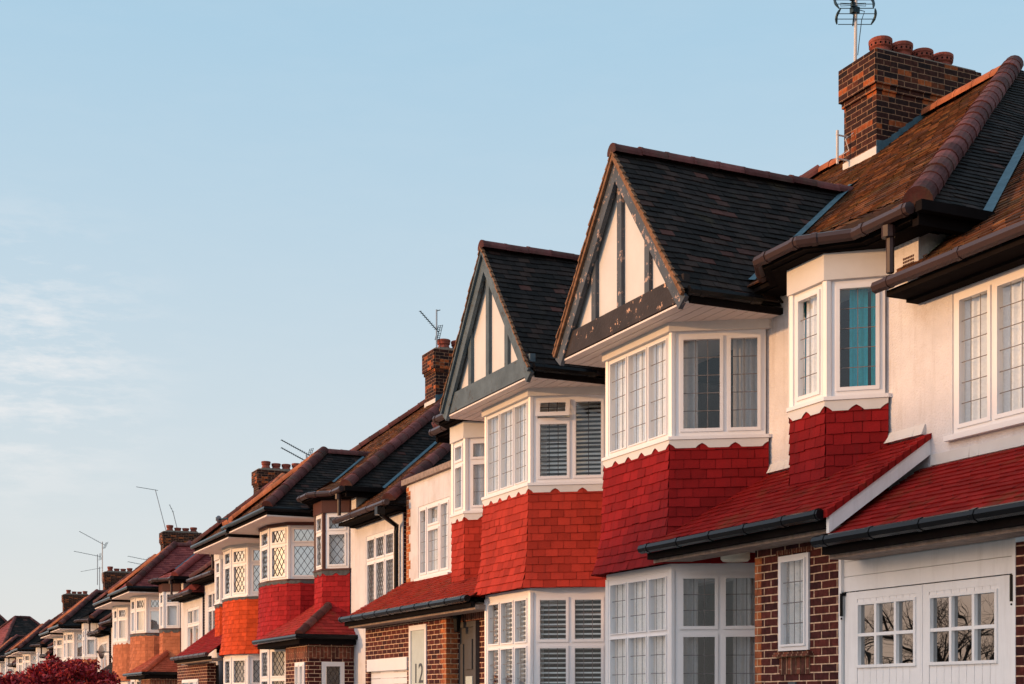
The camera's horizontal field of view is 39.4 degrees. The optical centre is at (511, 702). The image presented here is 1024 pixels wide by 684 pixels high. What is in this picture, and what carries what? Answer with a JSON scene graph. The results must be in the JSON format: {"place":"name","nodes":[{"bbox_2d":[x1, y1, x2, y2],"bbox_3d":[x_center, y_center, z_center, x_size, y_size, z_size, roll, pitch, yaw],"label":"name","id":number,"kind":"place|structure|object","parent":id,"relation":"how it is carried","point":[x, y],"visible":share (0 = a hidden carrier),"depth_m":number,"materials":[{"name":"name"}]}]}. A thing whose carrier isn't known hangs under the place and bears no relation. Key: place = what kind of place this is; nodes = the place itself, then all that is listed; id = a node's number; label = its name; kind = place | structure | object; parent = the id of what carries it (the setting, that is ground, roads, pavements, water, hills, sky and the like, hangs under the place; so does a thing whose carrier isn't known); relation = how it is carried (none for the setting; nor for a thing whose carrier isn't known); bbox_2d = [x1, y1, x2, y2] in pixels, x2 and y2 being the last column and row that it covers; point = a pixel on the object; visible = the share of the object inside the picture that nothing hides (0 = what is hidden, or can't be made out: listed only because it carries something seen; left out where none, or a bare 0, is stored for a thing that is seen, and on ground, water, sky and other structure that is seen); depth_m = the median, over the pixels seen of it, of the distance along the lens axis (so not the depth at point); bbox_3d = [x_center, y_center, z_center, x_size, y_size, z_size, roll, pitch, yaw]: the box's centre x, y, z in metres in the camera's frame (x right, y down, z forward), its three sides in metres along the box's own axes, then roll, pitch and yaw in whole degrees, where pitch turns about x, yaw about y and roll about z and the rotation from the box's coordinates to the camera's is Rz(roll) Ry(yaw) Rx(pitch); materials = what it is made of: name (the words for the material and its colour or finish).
{"place":"outdoors","nodes":[
{"label":"outdoors","id":0,"kind":"place"},
{"bbox_2d":[0,0,1023,623],"label":"sky","id":1,"kind":"structure","parent":0,"point":[227,227],"materials":[{"name":"blue"}]},
{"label":"front gardens","id":2,"kind":"structure","parent":0,"visible":0},
{"bbox_2d":[0,615,6,625],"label":"detached house","id":3,"kind":"structure","parent":2,"relation":"on","point":[3,620],"depth_m":125.40,"materials":[{"name":"tile"}]},
{"bbox_2d":[0,672,11,683],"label":"maple shrub","id":4,"kind":"object","parent":2,"relation":"on","point":[2,679],"visible":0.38,"depth_m":28.17,"materials":[{"name":"red plant"}]},
{"bbox_2d":[0,615,39,645],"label":"detached house","id":5,"kind":"structure","parent":2,"relation":"on","point":[13,626],"depth_m":112.22,"materials":[{"name":"tile"}]},
{"bbox_2d":[5,623,42,672],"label":"semi detached house","id":6,"kind":"structure","parent":2,"relation":"on","point":[18,663],"depth_m":77.77,"materials":[{"name":"white paint"}]},
{"bbox_2d":[18,657,22,672],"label":"bay window","id":7,"kind":"structure","parent":6,"relation":"in","point":[20,659],"depth_m":77.63,"materials":[{"name":"white plastic"}]},
{"bbox_2d":[0,612,61,646],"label":"semi detached house","id":8,"kind":"structure","parent":2,"relation":"on","point":[58,615],"depth_m":96.27,"materials":[{"name":"red brick"}]},
{"bbox_2d":[0,590,87,675],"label":"semi detached house","id":9,"kind":"structure","parent":2,"relation":"on","point":[69,600],"depth_m":90.94,"materials":[{"name":"red brick"}]},
{"bbox_2d":[1,663,4,675],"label":"bay window","id":10,"kind":"structure","parent":9,"relation":"in","point":[2,664],"depth_m":89.90,"materials":[{"name":"white plastic"}]},
{"bbox_2d":[7,662,13,674],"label":"oriel window","id":11,"kind":"structure","parent":9,"relation":"in","point":[10,668],"depth_m":88.11,"materials":[{"name":"white plastic"}]},
{"bbox_2d":[81,567,99,589],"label":"television aerial","id":12,"kind":"object","parent":9,"relation":"attached to","point":[99,576],"visible":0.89,"depth_m":95.07,"materials":[{"name":"metal"}]},
{"bbox_2d":[3,654,120,683],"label":"maple shrub","id":13,"kind":"object","parent":2,"relation":"on","point":[52,670],"visible":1,"depth_m":28.34,"materials":[{"name":"red plant"}]},
{"bbox_2d":[39,597,84,660],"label":"semi detached house","id":14,"kind":"structure","parent":2,"relation":"on","point":[56,645],"depth_m":62.62,"materials":[{"name":"red brick"}]},
{"bbox_2d":[54,638,55,657],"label":"bay window","id":15,"kind":"structure","parent":14,"relation":"in","point":[55,638],"depth_m":63.00,"materials":[{"name":"white plastic"}]},
{"bbox_2d":[56,638,62,660],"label":"bay window","id":16,"kind":"structure","parent":14,"relation":"in","point":[59,641],"depth_m":62.50,"materials":[{"name":"white plastic"}]},
{"bbox_2d":[10,566,132,673],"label":"semi detached house","id":17,"kind":"structure","parent":2,"relation":"on","point":[32,647],"depth_m":74.36,"materials":[{"name":"red brick"}]},
{"bbox_2d":[25,654,29,673],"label":"bay window","id":18,"kind":"structure","parent":17,"relation":"in","point":[27,656],"depth_m":74.53,"materials":[{"name":"white plastic"}]},
{"bbox_2d":[31,654,35,667],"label":"bay window","id":19,"kind":"structure","parent":17,"relation":"in","point":[33,656],"depth_m":74.24,"materials":[{"name":"white plastic"}]},
{"bbox_2d":[39,652,45,663],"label":"oriel window","id":20,"kind":"structure","parent":17,"relation":"in","point":[41,660],"depth_m":72.47,"materials":[{"name":"white plastic"}]},
{"bbox_2d":[74,551,101,584],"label":"television aerial","id":21,"kind":"object","parent":17,"relation":"attached to","point":[97,563],"visible":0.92,"depth_m":79.39,"materials":[{"name":"metal"}]},
{"bbox_2d":[79,531,107,583],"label":"television aerial","id":22,"kind":"object","parent":17,"relation":"attached to","point":[106,543],"visible":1,"depth_m":78.43,"materials":[{"name":"metal"}]},
{"bbox_2d":[83,554,155,683],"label":"semi detached house","id":23,"kind":"structure","parent":2,"relation":"on","point":[117,620],"depth_m":47.63,"materials":[{"name":"red brick"}]},
{"bbox_2d":[96,645,112,659],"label":"satellite dish","id":24,"kind":"object","parent":23,"relation":"attached to","point":[101,652],"visible":0.99,"depth_m":51.37,"materials":[{"name":"metal"}]},
{"bbox_2d":[114,608,116,640],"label":"bay window","id":25,"kind":"structure","parent":23,"relation":"in","point":[115,610],"depth_m":48.23,"materials":[{"name":"white plastic"}]},
{"bbox_2d":[118,607,126,640],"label":"bay window","id":26,"kind":"structure","parent":23,"relation":"in","point":[122,612],"depth_m":47.57,"materials":[{"name":"white plastic"}]},
{"bbox_2d":[129,607,130,639],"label":"bay window","id":27,"kind":"structure","parent":23,"relation":"in","point":[129,607],"depth_m":47.30,"materials":[{"name":"white plastic"}]},
{"bbox_2d":[47,525,201,682],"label":"semi detached house","id":28,"kind":"structure","parent":2,"relation":"on","point":[85,635],"depth_m":59.03,"materials":[{"name":"red brick"}]},
{"bbox_2d":[64,633,65,658],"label":"bay window","id":29,"kind":"structure","parent":28,"relation":"in","point":[64,633],"depth_m":59.93,"materials":[{"name":"white plastic"}]},
{"bbox_2d":[67,632,72,658],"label":"bay window","id":30,"kind":"structure","parent":28,"relation":"in","point":[69,634],"depth_m":59.41,"materials":[{"name":"white plastic"}]},
{"bbox_2d":[75,632,81,658],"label":"bay window","id":31,"kind":"structure","parent":28,"relation":"in","point":[78,635],"depth_m":59.15,"materials":[{"name":"white plastic"}]},
{"bbox_2d":[86,629,96,655],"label":"oriel window","id":32,"kind":"structure","parent":28,"relation":"in","point":[91,642],"depth_m":57.38,"materials":[{"name":"white plastic"}]},
{"bbox_2d":[101,641,106,668],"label":"wing window","id":33,"kind":"structure","parent":28,"relation":"in","point":[103,661],"depth_m":55.69,"materials":[{"name":"white plastic"}]},
{"bbox_2d":[139,487,165,530],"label":"television aerial","id":34,"kind":"object","parent":28,"relation":"on","point":[159,505],"visible":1,"depth_m":63.58,"materials":[{"name":"metal"}]},
{"bbox_2d":[107,461,299,683],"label":"semi detached house","id":35,"kind":"structure","parent":2,"relation":"on","point":[167,607],"depth_m":43.27,"materials":[{"name":"red brick"}]},
{"bbox_2d":[131,599,133,633],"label":"bay window","id":36,"kind":"structure","parent":35,"relation":"in","point":[132,600],"depth_m":45.22,"materials":[{"name":"white plastic"}]},
{"bbox_2d":[136,597,144,632],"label":"bay window","id":37,"kind":"structure","parent":35,"relation":"in","point":[140,602],"depth_m":44.51,"materials":[{"name":"white plastic"}]},
{"bbox_2d":[148,597,158,632],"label":"bay window","id":38,"kind":"structure","parent":35,"relation":"in","point":[153,602],"depth_m":44.22,"materials":[{"name":"white glass"}]},
{"bbox_2d":[160,593,161,628],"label":"oriel window","id":39,"kind":"structure","parent":35,"relation":"in","point":[160,593],"depth_m":42.87,"materials":[{"name":"white plastic"}]},
{"bbox_2d":[165,591,180,627],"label":"oriel window","id":40,"kind":"structure","parent":35,"relation":"in","point":[172,609],"depth_m":42.48,"materials":[{"name":"white plastic"}]},
{"bbox_2d":[188,606,198,646],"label":"wing window","id":41,"kind":"structure","parent":35,"relation":"in","point":[195,611],"depth_m":40.83,"materials":[{"name":"white plastic"}]},
{"bbox_2d":[170,399,424,683],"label":"semi detached house","id":42,"kind":"structure","parent":2,"relation":"on","point":[223,650],"depth_m":33.58,"materials":[{"name":"orange brick"}]},
{"bbox_2d":[182,679,198,683],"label":"porch window","id":43,"kind":"structure","parent":42,"relation":"in","point":[190,681],"depth_m":37.50,"materials":[{"name":"white plastic"}]},
{"bbox_2d":[208,590,214,631],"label":"wing window","id":44,"kind":"structure","parent":42,"relation":"in","point":[211,595],"depth_m":38.80,"materials":[{"name":"white plastic"}]},
{"bbox_2d":[216,560,218,602],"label":"oriel window","id":45,"kind":"structure","parent":42,"relation":"in","point":[217,562],"depth_m":36.17,"materials":[{"name":"white plastic"}]},
{"bbox_2d":[216,516,228,522],"bbox_3d":[-6.389,-3.969,31.822,0.499,0.393,0.170,0,0,35],"label":"satellite dish","id":46,"kind":"object","parent":42,"relation":"attached to","point":[219,519],"visible":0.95,"depth_m":31.88,"materials":[{"name":"metal"}]},
{"bbox_2d":[222,559,222,597],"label":"oriel window","id":47,"kind":"structure","parent":42,"relation":"in","point":[222,559],"depth_m":35.78,"materials":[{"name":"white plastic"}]},
{"bbox_2d":[224,658,229,683],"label":"bay window","id":48,"kind":"structure","parent":42,"relation":"in","point":[227,660],"depth_m":33.62,"materials":[{"name":"white plastic"}]},
{"bbox_2d":[225,550,229,596],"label":"bay window","id":49,"kind":"structure","parent":42,"relation":"in","point":[227,553],"depth_m":33.52,"materials":[{"name":"white glass"}]},
{"bbox_2d":[232,547,246,595],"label":"bay window","id":50,"kind":"structure","parent":42,"relation":"in","point":[239,555],"depth_m":32.91,"materials":[{"name":"white glass"}]},
{"bbox_2d":[232,657,246,683],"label":"bay window","id":51,"kind":"structure","parent":42,"relation":"in","point":[239,664],"depth_m":32.98,"materials":[{"name":"white plastic"}]},
{"bbox_2d":[250,547,259,594],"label":"bay window","id":52,"kind":"structure","parent":42,"relation":"in","point":[254,551],"depth_m":32.65,"materials":[{"name":"white glass"}]},
{"bbox_2d":[250,657,259,683],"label":"bay window","id":53,"kind":"structure","parent":42,"relation":"in","point":[254,661],"depth_m":32.65,"materials":[{"name":"white plastic"}]},
{"bbox_2d":[280,440,313,459],"bbox_3d":[-5.588,-6.226,37.119,0.976,1.052,0.176,0,0,-45],"label":"television aerial","id":54,"kind":"object","parent":42,"relation":"attached to","point":[298,449],"visible":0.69,"depth_m":37.15,"materials":[{"name":"metal"}]},
{"bbox_2d":[221,338,455,683],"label":"semi detached house","id":55,"kind":"structure","parent":2,"relation":"on","point":[327,525],"depth_m":28.02,"materials":[{"name":"red brick"}]},
{"bbox_2d":[261,529,267,581],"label":"bay window","id":56,"kind":"structure","parent":55,"relation":"in","point":[264,534],"depth_m":30.45,"materials":[{"name":"white glass"}]},
{"bbox_2d":[261,649,267,683],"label":"bay window","id":57,"kind":"structure","parent":55,"relation":"in","point":[264,678],"depth_m":30.53,"materials":[{"name":"white plastic"}]},
{"bbox_2d":[270,649,285,683],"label":"bay window","id":58,"kind":"structure","parent":55,"relation":"in","point":[277,657],"depth_m":29.92,"materials":[{"name":"white plastic"}]},
{"bbox_2d":[270,526,286,579],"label":"bay window","id":59,"kind":"structure","parent":55,"relation":"in","point":[278,535],"depth_m":29.84,"materials":[{"name":"white glass"}]},
{"bbox_2d":[295,662,304,683],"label":"porch window","id":60,"kind":"structure","parent":55,"relation":"in","point":[299,666],"depth_m":27.51,"materials":[{"name":"white plastic"}]},
{"bbox_2d":[290,526,313,578],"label":"bay window","id":61,"kind":"structure","parent":55,"relation":"in","point":[301,537],"depth_m":29.61,"materials":[{"name":"grey glass"}]},
{"bbox_2d":[316,514,321,569],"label":"oriel window","id":62,"kind":"structure","parent":55,"relation":"in","point":[318,518],"depth_m":28.21,"materials":[{"name":"white plastic"}]},
{"bbox_2d":[322,662,344,683],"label":"porch window","id":63,"kind":"structure","parent":55,"relation":"in","point":[341,665],"depth_m":27.35,"materials":[{"name":"white plastic"}]},
{"bbox_2d":[326,512,349,568],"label":"oriel window","id":64,"kind":"structure","parent":55,"relation":"in","point":[337,537],"depth_m":27.82,"materials":[{"name":"white glass"}]},
{"bbox_2d":[366,528,393,604],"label":"wing window","id":65,"kind":"structure","parent":55,"relation":"in","point":[380,546],"depth_m":26.34,"materials":[{"name":"white glass"}]},
{"bbox_2d":[419,309,442,346],"bbox_3d":[-1.870,-8.725,33.298,0.179,0.950,0.876,0,0,28],"label":"television aerial","id":66,"kind":"object","parent":55,"relation":"on","point":[436,329],"visible":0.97,"depth_m":33.52,"materials":[{"name":"metal"}]},
{"bbox_2d":[338,155,1004,683],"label":"semi detached house","id":67,"kind":"structure","parent":2,"relation":"on","point":[500,585],"depth_m":19.08,"materials":[{"name":"red tile"}]},
{"bbox_2d":[367,657,407,683],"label":"garage door","id":68,"kind":"structure","parent":67,"relation":"in","point":[392,666],"depth_m":23.53,"materials":[{"name":"white plastic"}]},
{"bbox_2d":[409,624,426,683],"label":"porch window","id":69,"kind":"structure","parent":67,"relation":"in","point":[417,633],"depth_m":22.24,"materials":[{"name":"white plastic"}]},
{"bbox_2d":[419,496,449,577],"bbox_3d":[-1.240,-2.710,23.738,0.139,1.220,1.430,0,0,-24],"label":"wing window","id":70,"kind":"structure","parent":67,"relation":"in","point":[434,549],"depth_m":23.79,"materials":[{"name":"white glass"}]},
{"bbox_2d":[454,440,462,513],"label":"oriel window","id":71,"kind":"structure","parent":67,"relation":"in","point":[458,446],"depth_m":21.67,"materials":[{"name":"white plastic"}]},
{"bbox_2d":[459,620,478,683],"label":"front door","id":72,"kind":"structure","parent":67,"relation":"in","point":[469,631],"depth_m":20.92,"materials":[{"name":"grey wood"}]},
{"bbox_2d":[469,437,484,510],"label":"oriel window","id":73,"kind":"structure","parent":67,"relation":"in","point":[476,445],"depth_m":21.31,"materials":[{"name":"white plastic"}]},
{"bbox_2d":[487,398,527,495],"bbox_3d":[-0.012,-3.347,18.946,0.139,1.105,1.350,0,0,-24],"label":"bay window","id":74,"kind":"structure","parent":67,"relation":"in","point":[507,428],"depth_m":19.09,"materials":[{"name":"white plastic"}]},
{"bbox_2d":[487,595,527,683],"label":"bay window","id":75,"kind":"structure","parent":67,"relation":"in","point":[516,644],"depth_m":19.04,"materials":[{"name":"white plastic"}]},
{"bbox_2d":[494,603,525,682],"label":"window shutters","id":76,"kind":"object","parent":67,"relation":"in","point":[522,609],"depth_m":20.07,"materials":[{"name":"white plastic"}]},
{"bbox_2d":[534,394,604,482],"bbox_3d":[0.747,-3.348,18.212,0.950,1.105,0.284,0,0,9],"label":"bay window","id":77,"kind":"structure","parent":67,"relation":"in","point":[569,415],"depth_m":18.23,"materials":[{"name":"white plastic"}]},
{"bbox_2d":[534,593,604,683],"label":"bay window","id":78,"kind":"structure","parent":67,"relation":"in","point":[570,643],"depth_m":18.22,"materials":[{"name":"white plastic"}]},
{"bbox_2d":[552,35,1023,683],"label":"semi detached house","id":79,"kind":"structure","parent":2,"relation":"on","point":[812,459],"depth_m":13.84,"materials":[{"name":"red tile"}]},
{"bbox_2d":[609,334,668,455],"bbox_3d":[1.435,-3.347,15.770,0.139,1.105,1.350,0,0,-24],"label":"bay window","id":80,"kind":"structure","parent":79,"relation":"in","point":[639,377],"depth_m":15.84,"materials":[{"name":"white plastic"}]},
{"bbox_2d":[609,572,668,683],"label":"bay window","id":81,"kind":"structure","parent":79,"relation":"in","point":[638,606],"depth_m":15.84,"materials":[{"name":"white plastic"}]},
{"bbox_2d":[676,570,754,683],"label":"bay window","id":82,"kind":"structure","parent":79,"relation":"in","point":[688,631],"depth_m":15.09,"materials":[{"name":"white plastic"}]},
{"bbox_2d":[676,329,765,435],"bbox_3d":[2.198,-3.348,15.104,0.939,1.105,0.193,0,0,8],"label":"bay window","id":83,"kind":"structure","parent":79,"relation":"in","point":[749,346],"depth_m":15.08,"materials":[{"name":"white plastic"}]},
{"bbox_2d":[778,552,809,650],"bbox_3d":[2.657,-0.925,13.305,0.139,0.890,0.470,0,0,-24],"label":"porch window","id":84,"kind":"structure","parent":79,"relation":"in","point":[793,570],"depth_m":13.38,"materials":[{"name":"white glass"}]},
{"bbox_2d":[804,302,806,394],"bbox_3d":[2.880,-3.388,14.094,0.146,1.085,0.493,0,0,25],"label":"curtain","id":85,"kind":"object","parent":79,"relation":"in","point":[805,303],"depth_m":13.95,"materials":[{"name":"white fabric"}]},
{"bbox_2d":[795,283,821,405],"bbox_3d":[2.870,-3.387,13.633,0.138,1.085,0.470,0,0,-24],"label":"oriel window","id":86,"kind":"structure","parent":79,"relation":"in","point":[813,296],"depth_m":13.74,"materials":[{"name":"white plastic"}]},
{"bbox_2d":[836,130,852,163],"bbox_3d":[4.487,-7.475,19.260,0.220,0.450,0.146,0,0,-24],"label":"aerial bracket","id":87,"kind":"object","parent":79,"relation":"attached to","point":[837,146],"visible":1,"depth_m":19.26,"materials":[{"name":"white metal"}]},
{"bbox_2d":[833,0,876,60],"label":"television aerial","id":88,"kind":"object","parent":79,"relation":"attached to","point":[854,8],"visible":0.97,"depth_m":19.45,"materials":[{"name":"metal"}]},
{"bbox_2d":[832,277,884,395],"bbox_3d":[3.224,-3.388,13.336,0.493,1.085,0.143,0,0,16],"label":"oriel window","id":89,"kind":"structure","parent":79,"relation":"in","point":[858,288],"depth_m":13.34,"materials":[{"name":"white plastic"}]},
{"bbox_2d":[840,585,922,683],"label":"garage door","id":90,"kind":"structure","parent":79,"relation":"in","point":[884,627],"depth_m":12.20,"materials":[{"name":"white paint"}]},
{"bbox_2d":[923,574,1012,683],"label":"garage door","id":91,"kind":"structure","parent":79,"relation":"in","point":[967,624],"depth_m":11.26,"materials":[{"name":"white paint"}]},
{"bbox_2d":[953,267,1023,433],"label":"wing window","id":92,"kind":"structure","parent":79,"relation":"in","point":[988,316],"depth_m":12.05,"materials":[{"name":"white plastic"}]}
]}

